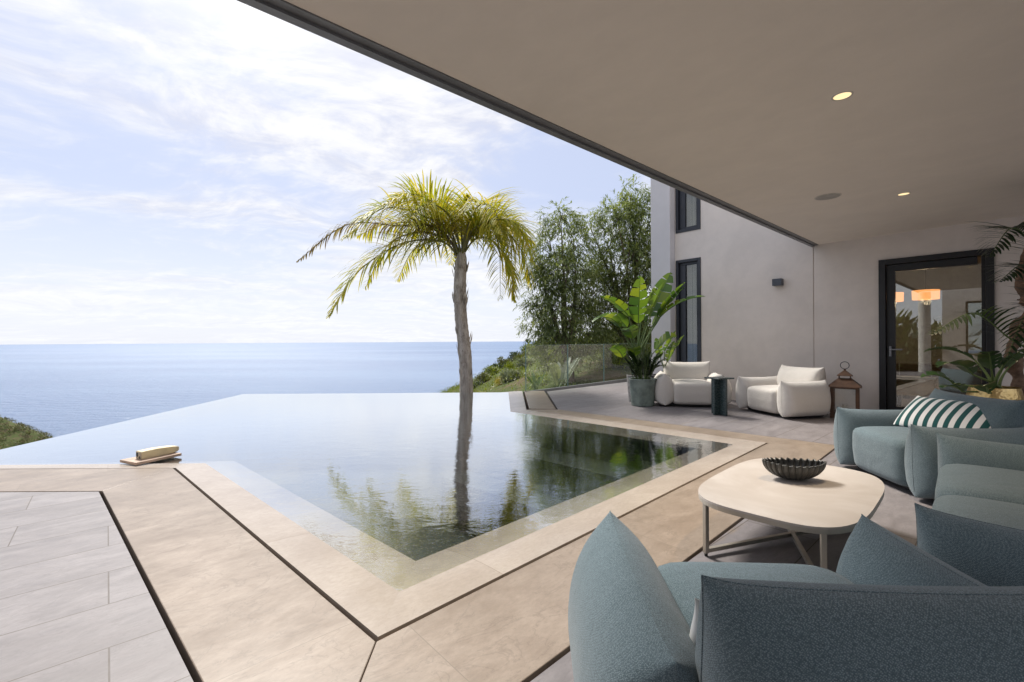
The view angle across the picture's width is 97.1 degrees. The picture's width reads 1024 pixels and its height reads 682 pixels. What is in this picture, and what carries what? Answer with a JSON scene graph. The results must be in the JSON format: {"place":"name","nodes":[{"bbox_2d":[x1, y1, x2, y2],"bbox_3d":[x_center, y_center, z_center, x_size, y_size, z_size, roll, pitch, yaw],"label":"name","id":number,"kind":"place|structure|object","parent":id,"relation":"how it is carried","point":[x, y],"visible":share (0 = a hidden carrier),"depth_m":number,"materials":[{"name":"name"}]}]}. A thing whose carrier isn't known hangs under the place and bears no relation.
{"place":"outdoors","nodes":[
{"label":"outdoors","id":0,"kind":"place"},
{"bbox_2d":[0,417,46,449],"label":"headland","id":1,"kind":"structure","parent":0,"point":[16,435],"depth_m":242.48,"materials":[{"name":"plant"}]},
{"bbox_2d":[0,415,52,445],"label":"headland scrub","id":2,"kind":"object","parent":1,"relation":"on","point":[20,424],"visible":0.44,"depth_m":246.40,"materials":[{"name":"green plant"}]},
{"bbox_2d":[0,341,532,436],"bbox_3d":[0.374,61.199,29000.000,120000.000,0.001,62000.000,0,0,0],"label":"sea","id":3,"kind":"structure","parent":0,"point":[56,390],"depth_m":896.92,"materials":[{"name":"liquid"}]},
{"bbox_2d":[0,392,732,533],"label":"pool water","id":4,"kind":"structure","parent":0,"point":[295,458],"depth_m":5.00,"materials":[{"name":"liquid"}]},
{"bbox_2d":[0,391,834,681],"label":"limestone paving","id":5,"kind":"structure","parent":0,"point":[233,600],"depth_m":2.14,"materials":[{"name":"beige stone"}]},
{"bbox_2d":[0,382,933,681],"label":"terrace floor","id":6,"kind":"structure","parent":0,"point":[76,602],"depth_m":2.46,"materials":[{"name":"grey tile"}]},
{"bbox_2d":[237,0,1023,409],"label":"house","id":7,"kind":"structure","parent":6,"relation":"on","point":[735,134],"depth_m":3.67,"materials":[{"name":"paint"}]},
{"bbox_2d":[675,189,700,233],"bbox_3d":[3.902,-3.334,9.800,0.429,1.978,0.553,0,0,-42],"label":"window","id":8,"kind":"structure","parent":7,"relation":"in","point":[680,197],"depth_m":9.81,"materials":[{"name":"black glass"}]},
{"bbox_2d":[676,257,700,361],"bbox_3d":[3.921,-0.304,9.800,0.429,2.898,0.553,0,0,-42],"label":"window","id":9,"kind":"structure","parent":7,"relation":"in","point":[681,265],"depth_m":9.80,"materials":[{"name":"black glass"}]},
{"bbox_2d":[772,278,782,285],"bbox_3d":[4.885,-1.078,8.310,0.133,0.125,0.155,0,0,-41],"label":"wall sconce","id":10,"kind":"object","parent":7,"relation":"attached to","point":[777,282],"depth_m":8.27,"materials":[{"name":"black metal"}]},
{"bbox_2d":[814,193,841,199],"bbox_3d":[3.653,-1.669,5.232,0.262,0.006,0.262,0,0,0],"label":"ceiling speaker","id":11,"kind":"object","parent":7,"relation":"attached to","point":[827,196],"visible":1,"depth_m":5.22},
{"bbox_2d":[831,91,853,100],"bbox_3d":[2.240,-1.662,3.068,0.124,0.004,0.124,0,0,0],"label":"downlight","id":12,"kind":"object","parent":7,"relation":"attached to","point":[843,95],"visible":1,"depth_m":3.06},
{"bbox_2d":[896,292,903,301],"bbox_3d":[7.356,-1.202,8.788,0.390,0.885,0.390,0,0,-42],"label":"pendant lamp","id":13,"kind":"object","parent":7,"relation":"hanging from","point":[899,296],"visible":0.3,"depth_m":8.60,"materials":[{"name":"orange fabric"}]},
{"bbox_2d":[897,192,910,195],"bbox_3d":[4.466,-1.675,5.157,0.124,0.004,0.124,0,0,0],"label":"downlight","id":14,"kind":"object","parent":7,"relation":"attached to","point":[904,193],"visible":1,"depth_m":5.17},
{"bbox_2d":[911,269,939,299],"bbox_3d":[7.588,-1.204,8.299,0.390,0.885,0.390,0,0,-42],"label":"pendant lamp","id":15,"kind":"object","parent":7,"relation":"hanging from","point":[929,294],"visible":0.94,"depth_m":8.17,"materials":[{"name":"orange fabric"}]},
{"bbox_2d":[878,248,994,409],"bbox_3d":[6.359,-0.069,6.824,0.186,2.456,1.270,0,0,-42],"label":"door","id":16,"kind":"structure","parent":7,"relation":"in","point":[887,268],"depth_m":7.14,"materials":[{"name":"black metal"}]},
{"bbox_2d":[896,363,981,398],"bbox_3d":[8.578,0.797,8.176,0.450,0.700,2.600,0,0,-42],"label":"sideboard","id":17,"kind":"object","parent":7,"relation":"on","point":[954,373],"visible":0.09,"depth_m":8.42,"materials":[{"name":"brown wood"}]},
{"bbox_2d":[628,377,656,406],"bbox_3d":[2.409,0.938,8.350,0.504,0.495,0.504,0,0,0],"label":"plant pot","id":18,"kind":"object","parent":6,"relation":"on","point":[642,392],"visible":0.91,"depth_m":8.16,"materials":[{"name":"grey ceramic"}]},
{"bbox_2d":[621,347,665,379],"bbox_3d":[2.427,0.431,8.329,0.795,0.639,0.627,0,0,19],"label":"zz plant","id":19,"kind":"object","parent":18,"relation":"on","point":[637,366],"visible":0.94,"depth_m":8.28,"materials":[{"name":"green plant"}]},
{"bbox_2d":[654,361,731,406],"bbox_3d":[3.313,0.782,8.452,1.313,0.794,0.987,0,0,13],"label":"armchair","id":20,"kind":"object","parent":6,"relation":"on","point":[686,384],"visible":0.82,"depth_m":8.11,"materials":[{"name":"beige fabric"}]},
{"bbox_2d":[704,376,733,415],"bbox_3d":[3.328,0.882,7.262,0.330,0.596,0.304,0,0,-20],"label":"side table","id":21,"kind":"object","parent":6,"relation":"on","point":[719,403],"visible":1,"depth_m":7.21,"materials":[{"name":"green paint"}]},
{"bbox_2d":[735,365,830,417],"bbox_3d":[4.417,0.790,7.358,0.950,0.764,1.264,0,0,-12],"label":"armchair","id":22,"kind":"object","parent":6,"relation":"on","point":[793,392],"visible":1,"depth_m":7.02,"materials":[{"name":"beige fabric"}]},
{"bbox_2d":[698,458,884,568],"bbox_3d":[1.686,1.027,2.720,1.310,0.325,0.810,0,0,-44],"label":"coffee table","id":23,"kind":"object","parent":6,"relation":"on","point":[829,499],"visible":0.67,"depth_m":2.51,"materials":[{"name":"wood"}]},
{"bbox_2d":[762,457,826,479],"bbox_3d":[1.764,0.805,2.830,0.372,0.117,0.220,0,0,8],"label":"fluted bowl","id":24,"kind":"object","parent":23,"relation":"on","point":[795,468],"visible":1,"depth_m":2.79,"materials":[{"name":"ceramic"}]},
{"bbox_2d":[568,511,1023,681],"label":"sofa","id":25,"kind":"object","parent":6,"relation":"on","point":[882,604],"visible":0.99,"depth_m":0.85,"materials":[{"name":"teal fabric"}]},
{"bbox_2d":[689,598,699,644],"bbox_3d":[0.582,0.712,1.067,0.350,0.300,0.120,0,20,-2],"label":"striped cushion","id":26,"kind":"object","parent":25,"relation":"on","point":[693,632],"visible":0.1,"depth_m":1.03,"materials":[{"name":"fabric"}]},
{"bbox_2d":[828,361,861,417],"bbox_3d":[5.115,0.741,6.950,0.420,0.855,0.420,0,0,38],"label":"lantern","id":27,"kind":"object","parent":6,"relation":"on","point":[844,383],"visible":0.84,"depth_m":6.88,"materials":[{"name":"brown wood"}]},
{"bbox_2d":[833,388,1023,499],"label":"armchair","id":28,"kind":"object","parent":6,"relation":"on","point":[878,443],"visible":0.62,"depth_m":3.52,"materials":[{"name":"teal fabric"}]},
{"bbox_2d":[894,395,990,427],"bbox_3d":[3.611,0.617,3.742,0.400,0.150,0.700,-39,7,-9],"label":"striped cushion","id":29,"kind":"object","parent":28,"relation":"on","point":[928,412],"visible":0.69,"depth_m":3.73,"materials":[{"name":"fabric"}]},
{"bbox_2d":[914,432,1023,585],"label":"sofa","id":30,"kind":"object","parent":6,"relation":"on","point":[970,523],"visible":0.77,"depth_m":1.97,"materials":[{"name":"teal fabric"}]},
{"bbox_3d":[5.928,0.926,5.050,0.480,0.475,0.480,0,0,0],"label":"plant pot","id":31,"kind":"object","parent":6,"relation":"on","visible":0},
{"bbox_2d":[928,221,1023,359],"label":"kentia palm","id":32,"kind":"object","parent":31,"relation":"in","point":[1001,246],"visible":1,"depth_m":4.75,"materials":[{"name":"green plant"}]},
{"bbox_2d":[0,0,1011,344],"label":"sky","id":33,"kind":"structure","parent":0,"point":[168,168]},
{"bbox_2d":[449,350,651,394],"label":"hillside","id":34,"kind":"structure","parent":0,"point":[613,373],"depth_m":20.20,"materials":[{"name":"green plant"}]},
{"bbox_2d":[296,170,540,392],"bbox_3d":[-1.817,-0.391,11.720,5.448,7.605,5.051,0,0,25],"label":"palm tree","id":35,"kind":"object","parent":34,"relation":"on","point":[441,222],"visible":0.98,"depth_m":11.28,"materials":[{"name":"green plant"}]},
{"bbox_2d":[473,379,484,387],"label":"shrub","id":36,"kind":"object","parent":34,"relation":"on","point":[477,382],"visible":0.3,"depth_m":33.87,"materials":[{"name":"green plant"}]},
{"bbox_2d":[475,371,492,382],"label":"shrub","id":37,"kind":"object","parent":34,"relation":"on","point":[481,375],"visible":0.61,"depth_m":35.60,"materials":[{"name":"green plant"}]},
{"bbox_2d":[483,366,501,374],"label":"shrub","id":38,"kind":"object","parent":34,"relation":"on","point":[488,369],"visible":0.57,"depth_m":37.93,"materials":[{"name":"green plant"}]},
{"bbox_2d":[493,376,503,385],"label":"shrub","id":39,"kind":"object","parent":34,"relation":"on","point":[498,379],"visible":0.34,"depth_m":25.78,"materials":[{"name":"green plant"}]},
{"bbox_2d":[491,362,506,370],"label":"shrub","id":40,"kind":"object","parent":34,"relation":"on","point":[495,365],"visible":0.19,"depth_m":41.65,"materials":[{"name":"green plant"}]},
{"bbox_2d":[495,356,512,365],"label":"shrub","id":41,"kind":"object","parent":34,"relation":"on","point":[503,360],"visible":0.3,"depth_m":43.91,"materials":[{"name":"green plant"}]},
{"bbox_2d":[502,359,519,371],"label":"shrub","id":42,"kind":"object","parent":34,"relation":"on","point":[510,364],"visible":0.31,"depth_m":35.76,"materials":[{"name":"green plant"}]},
{"bbox_2d":[499,368,524,383],"bbox_3d":[-0.028,1.969,24.960,1.466,1.100,1.874,0,0,-36],"label":"shrub","id":43,"kind":"object","parent":34,"relation":"on","point":[508,374],"visible":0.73,"depth_m":24.77,"materials":[{"name":"green plant"}]},
{"bbox_2d":[507,350,524,360],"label":"shrub","id":44,"kind":"object","parent":34,"relation":"on","point":[512,355],"visible":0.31,"depth_m":45.59,"materials":[{"name":"green plant"}]},
{"bbox_2d":[513,351,529,360],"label":"shrub","id":45,"kind":"object","parent":34,"relation":"on","point":[518,355],"visible":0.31,"depth_m":39.53,"materials":[{"name":"green plant"}]},
{"bbox_2d":[516,356,534,367],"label":"shrub","id":46,"kind":"object","parent":34,"relation":"on","point":[521,360],"visible":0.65,"depth_m":31.70,"materials":[{"name":"green plant"}]},
{"bbox_2d":[518,343,532,351],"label":"shrub","id":47,"kind":"object","parent":34,"relation":"on","point":[521,349],"visible":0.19,"depth_m":47.94,"materials":[{"name":"green plant"}]},
{"bbox_2d":[523,338,537,345],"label":"shrub","id":48,"kind":"object","parent":34,"relation":"on","point":[525,340],"visible":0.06,"depth_m":50.23,"materials":[{"name":"green plant"}]},
{"bbox_2d":[526,372,545,389],"bbox_3d":[0.761,1.467,16.651,0.865,0.659,0.586,0,0,-24],"label":"garden plant","id":49,"kind":"object","parent":34,"relation":"on","point":[535,382],"visible":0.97,"depth_m":16.61,"materials":[{"name":"green plant"}]},
{"bbox_2d":[434,345,650,392],"bbox_3d":[5.505,2.974,35.573,30.472,9.044,42.390,0,0,0],"label":"hillside scrub","id":50,"kind":"object","parent":34,"relation":"on","point":[451,389],"visible":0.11,"depth_m":24.37,"materials":[{"name":"green plant"}]},
{"bbox_2d":[537,351,556,365],"bbox_3d":[2.351,1.105,27.838,1.976,1.093,1.582,0,0,44],"label":"shrub","id":51,"kind":"object","parent":34,"relation":"on","point":[545,359],"visible":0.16,"depth_m":27.59,"materials":[{"name":"green plant"}]},
{"bbox_2d":[549,357,580,386],"bbox_3d":[1.696,1.079,14.100,0.872,1.144,1.507,0,0,17],"label":"garden plant","id":52,"kind":"object","parent":34,"relation":"on","point":[557,374],"visible":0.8,"depth_m":14.23,"materials":[{"name":"green plant"}]},
{"bbox_2d":[513,196,621,382],"bbox_3d":[2.375,-1.757,18.865,4.982,8.343,4.292,0,0,0],"label":"tree","id":53,"kind":"object","parent":34,"relation":"on","point":[564,286],"visible":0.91,"depth_m":18.59,"materials":[{"name":"green plant"}]},
{"bbox_2d":[556,341,600,355],"bbox_3d":[4.014,0.499,26.061,3.197,1.818,3.135,0,0,-13],"label":"shrub","id":54,"kind":"object","parent":34,"relation":"on","point":[581,347],"visible":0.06,"depth_m":25.45,"materials":[{"name":"green plant"}]},
{"bbox_2d":[578,378,593,384],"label":"shrub","id":55,"kind":"object","parent":34,"relation":"on","point":[586,381],"visible":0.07,"depth_m":16.74,"materials":[{"name":"green plant"}]},
{"bbox_2d":[565,173,651,365],"bbox_3d":[5.280,-2.560,20.312,6.200,9.947,4.521,0,0,0],"label":"tree","id":56,"kind":"object","parent":34,"relation":"on","point":[633,254],"visible":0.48,"depth_m":19.93,"materials":[{"name":"green plant"}]},
{"bbox_2d":[598,343,627,363],"bbox_3d":[4.952,0.647,21.118,1.976,1.249,1.582,0,0,-6],"label":"shrub","id":57,"kind":"object","parent":34,"relation":"on","point":[610,355],"visible":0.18,"depth_m":20.87,"materials":[{"name":"green plant"}]},
{"bbox_2d":[627,374,643,401],"bbox_3d":[2.438,0.923,8.850,0.380,0.525,0.380,0,0,0],"label":"plant pot","id":58,"kind":"object","parent":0,"point":[629,375],"visible":0.26,"depth_m":8.80,"materials":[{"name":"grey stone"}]},
{"bbox_2d":[592,272,704,374],"bbox_3d":[2.446,-0.325,8.443,1.872,2.085,1.386,0,0,-35],"label":"bird of paradise","id":59,"kind":"object","parent":58,"relation":"in","point":[664,298],"visible":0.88,"depth_m":8.62,"materials":[{"name":"green plant"}]},
{"bbox_2d":[896,362,938,406],"bbox_3d":[6.695,0.755,7.511,0.340,0.808,0.540,0,0,-42],"label":"chair","id":60,"kind":"object","parent":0,"point":[916,385],"visible":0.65,"depth_m":7.42,"materials":[{"name":"brown wood"}]},
{"bbox_2d":[966,385,1023,399],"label":"plant pot","id":61,"kind":"object","parent":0,"point":[1009,393],"visible":0.46,"depth_m":5.12,"materials":[{"name":"gold metal"}]},
{"bbox_2d":[921,346,1023,393],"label":"leafy plant","id":62,"kind":"object","parent":61,"relation":"in","point":[987,360],"visible":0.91,"depth_m":5.22,"materials":[{"name":"green plant"}]},
{"bbox_3d":[6.329,0.958,5.500,0.420,0.408,0.420,0,0,0],"label":"wooden plinth","id":63,"kind":"object","parent":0,"visible":0},
{"bbox_2d":[1001,250,1023,394],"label":"driftwood sculpture","id":64,"kind":"object","parent":63,"relation":"on","point":[1015,370],"visible":0.56,"depth_m":5.47,"materials":[{"name":"brown wood"}]},
{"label":"terrace base","id":65,"kind":"structure","parent":0,"visible":0},
{"bbox_2d":[523,343,649,396],"bbox_3d":[2.678,0.696,13.195,0.060,1.216,6.900,0,0,44],"label":"glass railing","id":66,"kind":"object","parent":65,"relation":"on","point":[587,385],"visible":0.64,"depth_m":12.15,"materials":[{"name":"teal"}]},
{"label":"pool basin","id":67,"kind":"structure","parent":0,"visible":0},
{"bbox_2d":[0,391,765,644],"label":"pool coping","id":68,"kind":"object","parent":67,"relation":"on","point":[375,590],"visible":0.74,"depth_m":2.69,"materials":[{"name":"stone"}]},
{"bbox_2d":[120,452,181,464],"bbox_3d":[-3.721,1.204,4.669,0.285,0.027,0.416,0,0,24],"label":"wooden board","id":69,"kind":"object","parent":68,"relation":"on","point":[133,461],"visible":0.73,"depth_m":4.55,"materials":[{"name":"beige wood"}]},
{"bbox_2d":[136,446,178,459],"bbox_3d":[-3.680,1.148,4.713,0.108,0.083,0.368,0,0,27],"label":"tapered box","id":70,"kind":"object","parent":69,"relation":"on","point":[152,452],"visible":1,"depth_m":4.65,"materials":[{"name":"beige plastic"}]},
{"bbox_2d":[336,499,478,560],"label":"pool floor","id":71,"kind":"structure","parent":67,"relation":"in","point":[414,538],"depth_m":6.40,"materials":[{"name":"white tile"}]},
{"bbox_2d":[441,496,557,534],"bbox_3d":[-0.409,2.158,5.125,3.766,1.070,3.442,0,0,-45],"label":"pool bench","id":72,"kind":"object","parent":71,"relation":"on","point":[480,525],"visible":0.03,"depth_m":6.18,"materials":[{"name":"grey stone"}]},
{"bbox_3d":[2.989,0.924,8.950,0.510,0.515,0.510,0,0,0],"label":"plant pot","id":73,"kind":"object","parent":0,"visible":0},
{"bbox_2d":[654,331,683,371],"bbox_3d":[2.978,0.255,8.646,0.532,0.917,0.510,0,0,-41],"label":"bird of paradise","id":74,"kind":"object","parent":73,"relation":"in","point":[671,348],"visible":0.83,"depth_m":8.66,"materials":[{"name":"green plant"}]}
]}

